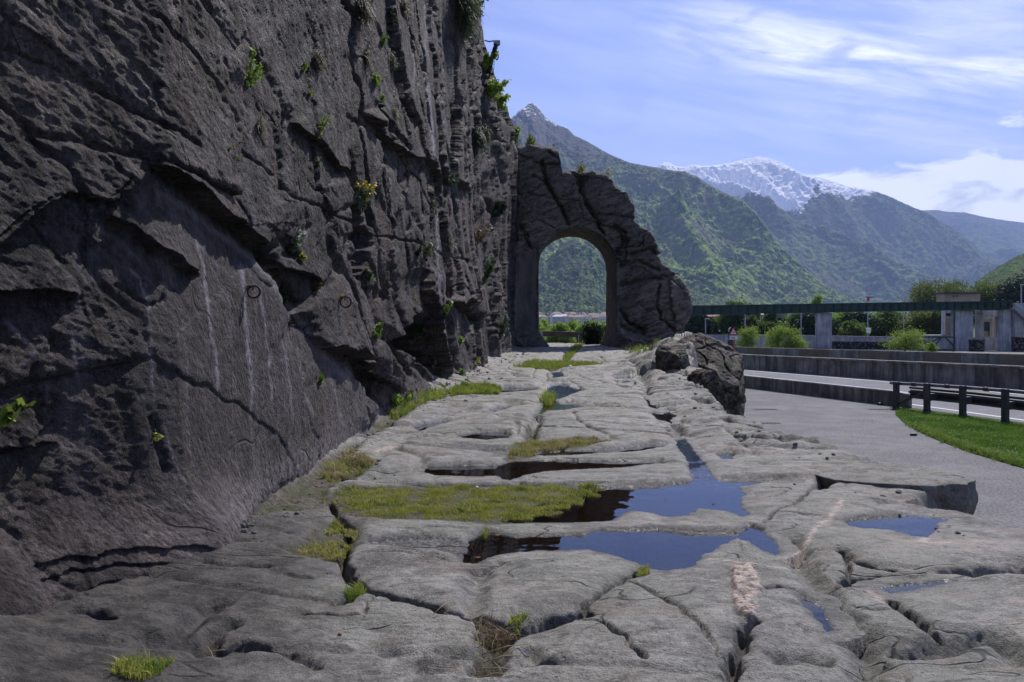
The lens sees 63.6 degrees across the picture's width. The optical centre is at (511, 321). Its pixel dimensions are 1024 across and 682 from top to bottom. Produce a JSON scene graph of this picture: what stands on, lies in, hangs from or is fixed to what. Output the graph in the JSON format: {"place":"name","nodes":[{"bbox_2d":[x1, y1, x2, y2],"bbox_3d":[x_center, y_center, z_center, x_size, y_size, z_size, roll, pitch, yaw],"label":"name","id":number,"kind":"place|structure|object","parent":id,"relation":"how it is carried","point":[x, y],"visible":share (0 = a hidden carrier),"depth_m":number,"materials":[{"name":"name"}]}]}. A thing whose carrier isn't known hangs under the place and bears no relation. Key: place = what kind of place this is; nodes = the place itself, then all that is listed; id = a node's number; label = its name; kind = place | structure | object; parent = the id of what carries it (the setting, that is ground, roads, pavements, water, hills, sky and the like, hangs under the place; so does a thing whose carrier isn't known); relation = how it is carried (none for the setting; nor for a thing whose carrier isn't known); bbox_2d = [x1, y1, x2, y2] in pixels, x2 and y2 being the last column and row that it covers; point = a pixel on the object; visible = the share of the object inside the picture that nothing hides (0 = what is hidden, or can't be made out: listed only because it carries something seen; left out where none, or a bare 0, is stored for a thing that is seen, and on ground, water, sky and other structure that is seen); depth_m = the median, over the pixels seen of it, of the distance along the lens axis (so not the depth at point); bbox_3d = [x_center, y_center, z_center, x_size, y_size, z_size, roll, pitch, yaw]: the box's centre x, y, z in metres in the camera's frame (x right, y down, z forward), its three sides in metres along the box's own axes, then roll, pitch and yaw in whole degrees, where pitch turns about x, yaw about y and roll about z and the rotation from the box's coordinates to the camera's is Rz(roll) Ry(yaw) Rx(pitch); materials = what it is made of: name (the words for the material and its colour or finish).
{"place":"outdoors","nodes":[
{"label":"outdoors","id":0,"kind":"place"},
{"bbox_2d":[0,0,518,615],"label":"rock cliff","id":1,"kind":"structure","parent":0,"point":[150,224],"depth_m":4.50,"materials":[{"name":"stone"}]},
{"bbox_2d":[0,397,36,426],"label":"leafy plant","id":2,"kind":"object","parent":1,"relation":"on","point":[7,414],"visible":1,"depth_m":3.22,"materials":[{"name":"green plant"}]},
{"bbox_2d":[244,47,264,87],"bbox_3d":[-1.592,-1.547,5.127,0.097,0.241,0.304,0,0,0],"label":"fern","id":3,"kind":"object","parent":1,"relation":"on","point":[255,76],"visible":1,"depth_m":5.06,"materials":[{"name":"green plant"}]},
{"bbox_2d":[256,116,267,141],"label":"grass tuft","id":4,"kind":"object","parent":1,"relation":"on","point":[261,127],"visible":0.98,"depth_m":5.36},
{"bbox_2d":[278,282,294,302],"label":"fern","id":5,"kind":"object","parent":1,"relation":"on","point":[282,293],"visible":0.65,"depth_m":6.17,"materials":[{"name":"green plant"}]},
{"bbox_2d":[287,226,306,252],"bbox_3d":[-1.603,-0.596,6.161,0.134,0.198,0.310,0,0,0],"label":"flowering plant","id":6,"kind":"object","parent":1,"relation":"on","point":[296,242],"visible":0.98,"depth_m":6.06,"materials":[{"name":"green plant"}]},
{"bbox_2d":[313,47,328,77],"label":"grass tuft","id":7,"kind":"object","parent":1,"relation":"on","point":[320,64],"visible":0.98,"depth_m":6.98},
{"bbox_2d":[317,112,330,138],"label":"leafy plant","id":8,"kind":"object","parent":1,"relation":"on","point":[321,127],"visible":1,"depth_m":6.77,"materials":[{"name":"green plant"}]},
{"bbox_2d":[353,180,376,212],"bbox_3d":[-1.601,-1.382,8.966,0.248,0.423,0.664,0,0,0],"label":"flowering plant","id":9,"kind":"object","parent":1,"relation":"on","point":[362,197],"visible":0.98,"depth_m":8.92,"materials":[{"name":"green plant"}]},
{"bbox_2d":[356,0,381,38],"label":"grass tuft","id":10,"kind":"object","parent":1,"relation":"on","point":[364,9],"visible":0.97,"depth_m":8.58,"materials":[{"name":"plant"}]},
{"bbox_2d":[362,45,375,79],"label":"grass tuft","id":11,"kind":"object","parent":1,"relation":"on","point":[367,57],"visible":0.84,"depth_m":9.01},
{"bbox_2d":[364,266,375,282],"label":"fern","id":12,"kind":"object","parent":1,"relation":"on","point":[369,278],"visible":1,"depth_m":8.92,"materials":[{"name":"green plant"}]},
{"bbox_2d":[372,322,383,338],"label":"leafy plant","id":13,"kind":"object","parent":1,"relation":"on","point":[377,331],"visible":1,"depth_m":8.14,"materials":[{"name":"green plant"}]},
{"bbox_2d":[399,0,410,22],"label":"grass tuft","id":14,"kind":"object","parent":1,"relation":"on","point":[404,8],"visible":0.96,"depth_m":11.60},
{"bbox_2d":[422,241,436,257],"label":"leafy plant","id":15,"kind":"object","parent":1,"relation":"on","point":[429,249],"visible":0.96,"depth_m":12.69,"materials":[{"name":"green plant"}]},
{"bbox_2d":[445,167,465,189],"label":"leafy plant","id":16,"kind":"object","parent":1,"relation":"on","point":[449,182],"visible":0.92,"depth_m":16.11,"materials":[{"name":"green plant"}]},
{"bbox_2d":[450,0,486,53],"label":"grass tuft","id":17,"kind":"object","parent":1,"relation":"on","point":[466,12],"visible":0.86,"depth_m":17.94,"materials":[{"name":"plant"}]},
{"bbox_2d":[471,125,490,161],"bbox_3d":[-0.861,-4.535,21.420,0.668,1.022,1.023,0,0,0],"label":"grass tuft","id":18,"kind":"object","parent":1,"relation":"attached to","point":[479,135],"visible":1,"depth_m":21.23,"materials":[{"name":"plant"}]},
{"bbox_2d":[475,222,492,246],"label":"leafy plant","id":19,"kind":"object","parent":1,"relation":"on","point":[479,238],"visible":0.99,"depth_m":20.68,"materials":[{"name":"green plant"}]},
{"bbox_2d":[481,119,492,144],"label":"grass tuft","id":20,"kind":"object","parent":1,"relation":"on","point":[486,130],"visible":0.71,"depth_m":26.65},
{"bbox_2d":[482,258,497,284],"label":"leafy plant","id":21,"kind":"object","parent":1,"relation":"on","point":[489,269],"visible":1,"depth_m":20.33,"materials":[{"name":"green plant"}]},
{"bbox_2d":[481,50,498,71],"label":"shrub","id":22,"kind":"object","parent":1,"relation":"on","point":[487,61],"visible":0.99,"depth_m":27.02,"materials":[{"name":"green plant"}]},
{"bbox_2d":[485,40,499,78],"bbox_3d":[-0.653,-8.683,27.266,0.499,1.233,0.387,0,0,25],"label":"steel post","id":23,"kind":"object","parent":1,"relation":"on","point":[496,43],"visible":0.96,"depth_m":27.24,"materials":[{"name":"metal"}]},
{"bbox_2d":[486,78,511,101],"bbox_3d":[-0.583,-7.721,27.520,0.959,0.841,1.023,0,0,-29],"label":"shrub","id":24,"kind":"object","parent":1,"relation":"on","point":[494,86],"visible":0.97,"depth_m":27.23,"materials":[{"name":"green plant"}]},
{"bbox_2d":[491,200,507,216],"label":"leafy plant","id":25,"kind":"object","parent":1,"relation":"on","point":[500,207],"visible":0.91,"depth_m":28.07,"materials":[{"name":"green plant"}]},
{"bbox_2d":[498,314,508,339],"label":"leafy plant","id":26,"kind":"object","parent":1,"relation":"on","point":[503,326],"visible":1,"depth_m":25.04,"materials":[{"name":"green plant"}]},
{"bbox_2d":[496,93,510,109],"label":"shrub","id":27,"kind":"object","parent":1,"relation":"on","point":[502,99],"visible":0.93,"depth_m":28.63,"materials":[{"name":"green plant"}]},
{"bbox_2d":[0,332,1023,681],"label":"old rock road","id":28,"kind":"structure","parent":0,"point":[272,606],"depth_m":3.65,"materials":[{"name":"stone"}]},
{"bbox_2d":[107,650,177,681],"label":"grass tuft","id":29,"kind":"object","parent":28,"relation":"on","point":[125,668],"visible":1,"depth_m":2.63,"materials":[{"name":"plant"}]},
{"bbox_2d":[297,517,358,560],"bbox_3d":[-0.964,1.160,4.440,0.285,0.073,0.812,0,0,0],"label":"grass patch","id":30,"kind":"object","parent":28,"relation":"on","point":[336,528],"visible":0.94,"depth_m":4.32,"materials":[{"name":"plant"}]},
{"bbox_2d":[317,446,375,482],"bbox_3d":[-1.297,1.107,6.543,0.437,0.178,1.112,0,0,0],"label":"grass patch","id":31,"kind":"object","parent":28,"relation":"on","point":[336,476],"visible":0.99,"depth_m":6.53,"materials":[{"name":"plant"}]},
{"bbox_2d":[339,575,367,602],"bbox_3d":[-0.687,1.152,3.592,0.178,0.087,0.304,0,0,0],"label":"grass tuft","id":32,"kind":"object","parent":28,"relation":"on","point":[355,592],"visible":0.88,"depth_m":3.54,"materials":[{"name":"plant"}]},
{"bbox_2d":[195,601,531,677],"bbox_3d":[-0.528,1.152,3.017,1.198,0.066,0.661,0,0,0],"label":"straw","id":33,"kind":"object","parent":28,"relation":"on","point":[477,667],"visible":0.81,"depth_m":2.84,"materials":[{"name":"plant"}]},
{"bbox_2d":[391,393,411,408],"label":"leafy plant","id":34,"kind":"object","parent":28,"relation":"on","point":[395,400],"visible":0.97,"depth_m":10.11,"materials":[{"name":"green plant"}]},
{"bbox_2d":[388,379,450,422],"bbox_3d":[-1.352,1.040,11.477,0.571,0.312,4.299,0,0,5],"label":"grass patch","id":35,"kind":"object","parent":28,"relation":"on","point":[430,395],"visible":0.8,"depth_m":11.74,"materials":[{"name":"plant"}]},
{"bbox_2d":[414,421,451,430],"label":"puddle water","id":36,"kind":"structure","parent":28,"relation":"on","point":[422,427],"depth_m":9.45,"materials":[{"name":"white liquid"}]},
{"bbox_2d":[424,466,495,475],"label":"puddle water","id":37,"kind":"structure","parent":28,"relation":"on","point":[466,470],"depth_m":6.60,"materials":[{"name":"black liquid"}]},
{"bbox_2d":[322,481,605,521],"bbox_3d":[-0.295,1.163,5.436,1.920,0.066,1.134,0,0,0],"label":"grass patch","id":38,"kind":"object","parent":28,"relation":"on","point":[434,495],"visible":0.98,"depth_m":5.40,"materials":[{"name":"plant"}]},
{"bbox_2d":[443,379,501,395],"bbox_3d":[-0.650,1.102,13.997,0.981,0.187,2.074,0,0,0],"label":"grass patch","id":39,"kind":"object","parent":28,"relation":"on","point":[476,388],"visible":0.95,"depth_m":13.71,"materials":[{"name":"plant"}]},
{"bbox_2d":[458,432,509,439],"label":"puddle water","id":40,"kind":"structure","parent":28,"relation":"on","point":[487,436],"depth_m":8.62,"materials":[{"name":"black liquid"}]},
{"bbox_2d":[438,608,538,677],"bbox_3d":[-0.137,1.145,3.006,0.435,0.102,0.496,0,0,24],"label":"grass patch","id":41,"kind":"object","parent":28,"relation":"on","point":[494,635],"visible":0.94,"depth_m":3.04,"materials":[{"name":"plant"}]},
{"bbox_2d":[502,611,530,634],"bbox_3d":[0.023,1.160,3.198,0.147,0.072,0.096,0,0,-36],"label":"grass tuft","id":42,"kind":"object","parent":28,"relation":"on","point":[512,619],"visible":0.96,"depth_m":3.19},
{"bbox_2d":[531,386,557,405],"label":"grass tuft","id":43,"kind":"object","parent":28,"relation":"on","point":[548,398],"visible":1,"depth_m":12.17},
{"bbox_2d":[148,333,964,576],"bbox_3d":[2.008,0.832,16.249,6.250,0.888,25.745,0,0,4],"label":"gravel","id":44,"kind":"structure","parent":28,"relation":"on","point":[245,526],"depth_m":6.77,"materials":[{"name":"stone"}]},
{"bbox_2d":[530,383,583,413],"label":"puddle water","id":45,"kind":"structure","parent":28,"relation":"on","point":[563,390],"depth_m":13.27,"materials":[{"name":"blue liquid"}]},
{"bbox_2d":[511,357,602,369],"bbox_3d":[0.877,1.094,21.972,2.405,0.204,3.454,0,0,37],"label":"grass patch","id":46,"kind":"object","parent":28,"relation":"on","point":[545,364],"visible":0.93,"depth_m":21.63,"materials":[{"name":"plant"}]},
{"bbox_2d":[508,433,611,459],"bbox_3d":[0.277,1.145,7.767,1.328,0.102,0.755,0,0,-40],"label":"grass patch","id":47,"kind":"object","parent":28,"relation":"on","point":[525,449],"visible":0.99,"depth_m":7.76,"materials":[{"name":"plant"}]},
{"bbox_2d":[540,331,583,342],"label":"timber rail","id":48,"kind":"object","parent":28,"relation":"on","point":[577,335],"visible":0.59,"depth_m":43.41,"materials":[{"name":"wood"}]},
{"bbox_2d":[562,343,583,361],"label":"grass patch","id":49,"kind":"object","parent":28,"relation":"on","point":[569,354],"visible":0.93,"depth_m":29.60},
{"bbox_2d":[580,320,605,344],"bbox_3d":[3.958,0.569,39.721,1.604,1.363,1.370,0,0,0],"label":"shrub","id":50,"kind":"object","parent":28,"relation":"on","point":[592,334],"visible":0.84,"depth_m":39.55,"materials":[{"name":"green plant"}]},
{"bbox_2d":[513,144,691,347],"bbox_3d":[2.953,-3.020,36.711,9.532,9.241,5.205,0,0,0],"label":"rock arch","id":51,"kind":"object","parent":28,"relation":"on","point":[648,298],"visible":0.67,"depth_m":34.98,"materials":[{"name":"stone"}]},
{"bbox_2d":[463,526,779,569],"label":"puddle water","id":52,"kind":"structure","parent":28,"relation":"on","point":[664,549],"depth_m":4.41,"materials":[{"name":"blue liquid"}]},
{"bbox_2d":[633,563,652,576],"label":"grass tuft","id":53,"kind":"object","parent":28,"relation":"on","point":[641,571],"visible":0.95,"depth_m":3.89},
{"bbox_2d":[620,336,672,353],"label":"grass patch","id":54,"kind":"object","parent":28,"relation":"on","point":[635,348],"visible":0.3,"depth_m":29.05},
{"bbox_2d":[650,412,676,423],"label":"puddle water","id":55,"kind":"structure","parent":28,"relation":"on","point":[666,416],"depth_m":10.40,"materials":[{"name":"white liquid"}]},
{"bbox_2d":[655,341,690,371],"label":"stone block","id":56,"kind":"structure","parent":28,"relation":"on","point":[670,355],"depth_m":17.28,"materials":[{"name":"stone"}]},
{"bbox_2d":[495,437,853,525],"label":"puddle water","id":57,"kind":"structure","parent":28,"relation":"on","point":[704,489],"depth_m":5.72,"materials":[{"name":"blue liquid"}]},
{"bbox_2d":[687,369,727,410],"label":"stone block","id":58,"kind":"structure","parent":28,"relation":"on","point":[709,380],"depth_m":14.78,"materials":[{"name":"stone"}]},
{"bbox_2d":[677,332,745,417],"bbox_3d":[4.876,1.887,21.553,2.284,3.190,3.595,0,0,12],"label":"rock outcrop","id":59,"kind":"object","parent":28,"relation":"on","point":[724,361],"visible":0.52,"depth_m":20.31,"materials":[{"name":"stone"}]},
{"bbox_2d":[800,598,832,631],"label":"puddle water","id":60,"kind":"structure","parent":28,"relation":"on","point":[816,610],"depth_m":3.38,"materials":[{"name":"blue liquid"}]},
{"bbox_2d":[804,461,977,514],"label":"stone block","id":61,"kind":"structure","parent":28,"relation":"on","point":[944,490],"depth_m":5.93,"materials":[{"name":"stone"}]},
{"bbox_2d":[848,516,946,536],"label":"puddle water","id":62,"kind":"structure","parent":28,"relation":"on","point":[921,526],"depth_m":4.87,"materials":[{"name":"blue liquid"}]},
{"bbox_2d":[879,581,949,592],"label":"puddle water","id":63,"kind":"structure","parent":28,"relation":"on","point":[904,588],"depth_m":3.70,"materials":[{"name":"blue liquid"}]},
{"bbox_2d":[539,240,792,322],"bbox_3d":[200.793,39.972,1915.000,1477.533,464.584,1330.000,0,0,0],"label":"hill","id":64,"kind":"structure","parent":0,"point":[572,275],"depth_m":1495.65,"materials":[{"name":"plant"}]},
{"bbox_2d":[511,103,909,316],"bbox_3d":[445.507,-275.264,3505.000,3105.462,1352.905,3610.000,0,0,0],"label":"mountain","id":65,"kind":"structure","parent":0,"point":[710,239],"depth_m":2445.78,"materials":[{"name":"plant"}]},
{"bbox_2d":[481,0,1023,222],"label":"sky","id":66,"kind":"structure","parent":0,"point":[919,104],"materials":[{"name":"blue"}]},
{"bbox_2d":[551,323,1023,468],"bbox_3d":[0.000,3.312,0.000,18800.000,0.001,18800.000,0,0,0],"label":"ground","id":67,"kind":"structure","parent":0,"point":[916,409],"depth_m":28.44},
{"bbox_2d":[543,322,568,342],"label":"poplar","id":68,"kind":"object","parent":67,"relation":"on","point":[552,339],"visible":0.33,"depth_m":64.04,"materials":[{"name":"green plant"}]},
{"bbox_2d":[553,321,576,342],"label":"bush","id":69,"kind":"object","parent":67,"relation":"on","point":[562,327],"visible":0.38,"depth_m":63.74,"materials":[{"name":"green plant"}]},
{"bbox_2d":[684,315,720,334],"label":"tree","id":70,"kind":"object","parent":67,"relation":"on","point":[695,324],"visible":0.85,"depth_m":126.29,"materials":[{"name":"green plant"}]},
{"bbox_2d":[710,295,762,334],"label":"tree","id":71,"kind":"object","parent":67,"relation":"on","point":[727,321],"visible":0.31,"depth_m":128.22,"materials":[{"name":"green plant"}]},
{"bbox_2d":[735,323,761,346],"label":"bush","id":72,"kind":"object","parent":67,"relation":"on","point":[745,339],"visible":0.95,"depth_m":79.84,"materials":[{"name":"green plant"}]},
{"bbox_2d":[741,314,760,333],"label":"tree","id":73,"kind":"object","parent":67,"relation":"on","point":[751,318],"visible":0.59,"depth_m":121.48,"materials":[{"name":"green plant"}]},
{"bbox_2d":[752,320,775,334],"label":"tree","id":74,"kind":"object","parent":67,"relation":"on","point":[764,326],"visible":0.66,"depth_m":117.35,"materials":[{"name":"green plant"}]},
{"bbox_2d":[761,313,782,329],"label":"tree","id":75,"kind":"object","parent":67,"relation":"on","point":[769,317],"visible":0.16,"depth_m":125.21,"materials":[{"name":"green plant"}]},
{"bbox_2d":[760,323,793,347],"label":"bush","id":76,"kind":"object","parent":67,"relation":"on","point":[775,340],"visible":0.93,"depth_m":79.56,"materials":[{"name":"green plant"}]},
{"bbox_2d":[781,313,803,334],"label":"tree","id":77,"kind":"object","parent":67,"relation":"on","point":[789,321],"visible":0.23,"depth_m":129.05,"materials":[{"name":"green plant"}]},
{"bbox_2d":[782,326,812,348],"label":"bush","id":78,"kind":"object","parent":67,"relation":"on","point":[796,342],"visible":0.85,"depth_m":79.67,"materials":[{"name":"green plant"}]},
{"bbox_2d":[790,313,814,334],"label":"tree","id":79,"kind":"object","parent":67,"relation":"on","point":[808,323],"visible":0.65,"depth_m":120.74,"materials":[{"name":"green plant"}]},
{"bbox_2d":[744,375,911,407],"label":"parapet wall","id":80,"kind":"structure","parent":67,"relation":"on","point":[857,393],"depth_m":35.67,"materials":[{"name":"concrete"}]},
{"bbox_2d":[832,312,855,335],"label":"tree","id":81,"kind":"object","parent":67,"relation":"on","point":[835,317],"visible":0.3,"depth_m":134.00,"materials":[{"name":"green plant"}]},
{"bbox_2d":[691,301,1012,350],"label":"girder bridge","id":82,"kind":"structure","parent":67,"relation":"on","point":[963,326],"depth_m":97.72,"materials":[{"name":"green paint"}]},
{"bbox_2d":[833,312,884,335],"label":"tree","id":83,"kind":"object","parent":67,"relation":"on","point":[860,317],"visible":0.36,"depth_m":120.98,"materials":[{"name":"green plant"}]},
{"bbox_2d":[735,347,1023,365],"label":"panel wall","id":84,"kind":"structure","parent":67,"relation":"on","point":[986,358],"depth_m":65.10,"materials":[{"name":"concrete"}]},
{"bbox_2d":[740,354,1023,389],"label":"retaining wall","id":85,"kind":"structure","parent":67,"relation":"on","point":[994,376],"depth_m":45.84,"materials":[{"name":"concrete"}]},
{"bbox_2d":[869,311,908,336],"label":"tree","id":86,"kind":"object","parent":67,"relation":"on","point":[886,318],"visible":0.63,"depth_m":122.29,"materials":[{"name":"green plant"}]},
{"bbox_2d":[879,326,930,350],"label":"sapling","id":87,"kind":"object","parent":67,"relation":"on","point":[906,339],"visible":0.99,"depth_m":79.79,"materials":[{"name":"green plant"}]},
{"bbox_2d":[893,310,957,334],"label":"tree","id":88,"kind":"object","parent":67,"relation":"on","point":[928,321],"visible":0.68,"depth_m":118.00,"materials":[{"name":"green plant"}]},
{"bbox_2d":[896,276,973,330],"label":"tree","id":89,"kind":"object","parent":67,"relation":"on","point":[926,294],"visible":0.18,"depth_m":168.17,"materials":[{"name":"green plant"}]},
{"bbox_2d":[955,277,1004,327],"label":"tree","id":90,"kind":"object","parent":67,"relation":"on","point":[986,289],"visible":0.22,"depth_m":157.39,"materials":[{"name":"green plant"}]},
{"bbox_2d":[988,269,1023,309],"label":"tree","id":91,"kind":"object","parent":67,"relation":"on","point":[1010,291],"visible":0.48,"depth_m":149.97,"materials":[{"name":"green plant"}]},
{"bbox_2d":[654,157,998,311],"bbox_3d":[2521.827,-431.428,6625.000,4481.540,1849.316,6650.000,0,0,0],"label":"mountain","id":92,"kind":"structure","parent":0,"point":[861,244],"depth_m":4900.61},
{"bbox_2d":[744,388,1023,529],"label":"path","id":93,"kind":"structure","parent":0,"point":[857,428],"depth_m":22.87,"materials":[{"name":"asphalt"}]},
{"bbox_2d":[744,369,1023,422],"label":"road","id":94,"kind":"structure","parent":0,"point":[886,384],"depth_m":41.23,"materials":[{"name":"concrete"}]},
{"bbox_2d":[889,381,1023,422],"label":"guardrail","id":95,"kind":"object","parent":94,"relation":"on","point":[1003,402],"visible":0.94,"depth_m":28.64,"materials":[{"name":"metal"}]},
{"bbox_2d":[796,348,1023,353],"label":"yard","id":96,"kind":"structure","parent":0,"point":[988,351],"depth_m":90.40,"materials":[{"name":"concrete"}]},
{"bbox_2d":[707,334,916,347],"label":"embankment wall","id":97,"kind":"structure","parent":96,"relation":"on","point":[807,338],"depth_m":101.56,"materials":[{"name":"concrete"}]},
{"bbox_2d":[836,319,873,335],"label":"tree","id":98,"kind":"object","parent":96,"relation":"on","point":[851,328],"visible":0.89,"depth_m":111.28,"materials":[{"name":"green plant"}]},
{"bbox_2d":[832,341,917,349],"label":"rubble wall","id":99,"kind":"structure","parent":96,"relation":"on","point":[855,344],"depth_m":98.09,"materials":[{"name":"stone"}]},
{"bbox_2d":[917,310,955,350],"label":"steel truss","id":100,"kind":"object","parent":96,"relation":"on","point":[945,343],"visible":0.59,"depth_m":92.01,"materials":[{"name":"metal"}]},
{"bbox_2d":[921,292,996,349],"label":"control building","id":101,"kind":"structure","parent":96,"relation":"on","point":[986,325],"depth_m":99.35,"materials":[{"name":"concrete"}]},
{"bbox_2d":[968,339,984,351],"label":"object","id":102,"kind":"object","parent":96,"relation":"on","point":[976,345],"visible":0.88,"depth_m":90.40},
{"bbox_2d":[1007,303,1023,336],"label":"concrete pillar","id":103,"kind":"structure","parent":96,"relation":"on","point":[1017,326],"depth_m":92.70,"materials":[{"name":"concrete"}]},
{"bbox_2d":[1011,337,1023,351],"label":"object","id":104,"kind":"object","parent":96,"relation":"on","point":[1017,344],"visible":0.91,"depth_m":89.48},
{"bbox_2d":[895,407,1023,467],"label":"lawn","id":105,"kind":"structure","parent":0,"point":[981,431],"depth_m":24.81,"materials":[{"name":"plant"}]},
{"bbox_2d":[922,210,1023,264],"bbox_3d":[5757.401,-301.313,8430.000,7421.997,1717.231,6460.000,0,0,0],"label":"mountain","id":106,"kind":"structure","parent":0,"point":[999,241],"depth_m":7356.31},
{"bbox_2d":[971,254,1023,326],"bbox_3d":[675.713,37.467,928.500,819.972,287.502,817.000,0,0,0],"label":"hill","id":107,"kind":"structure","parent":0,"point":[1011,267],"depth_m":801.46,"materials":[{"name":"plant"}]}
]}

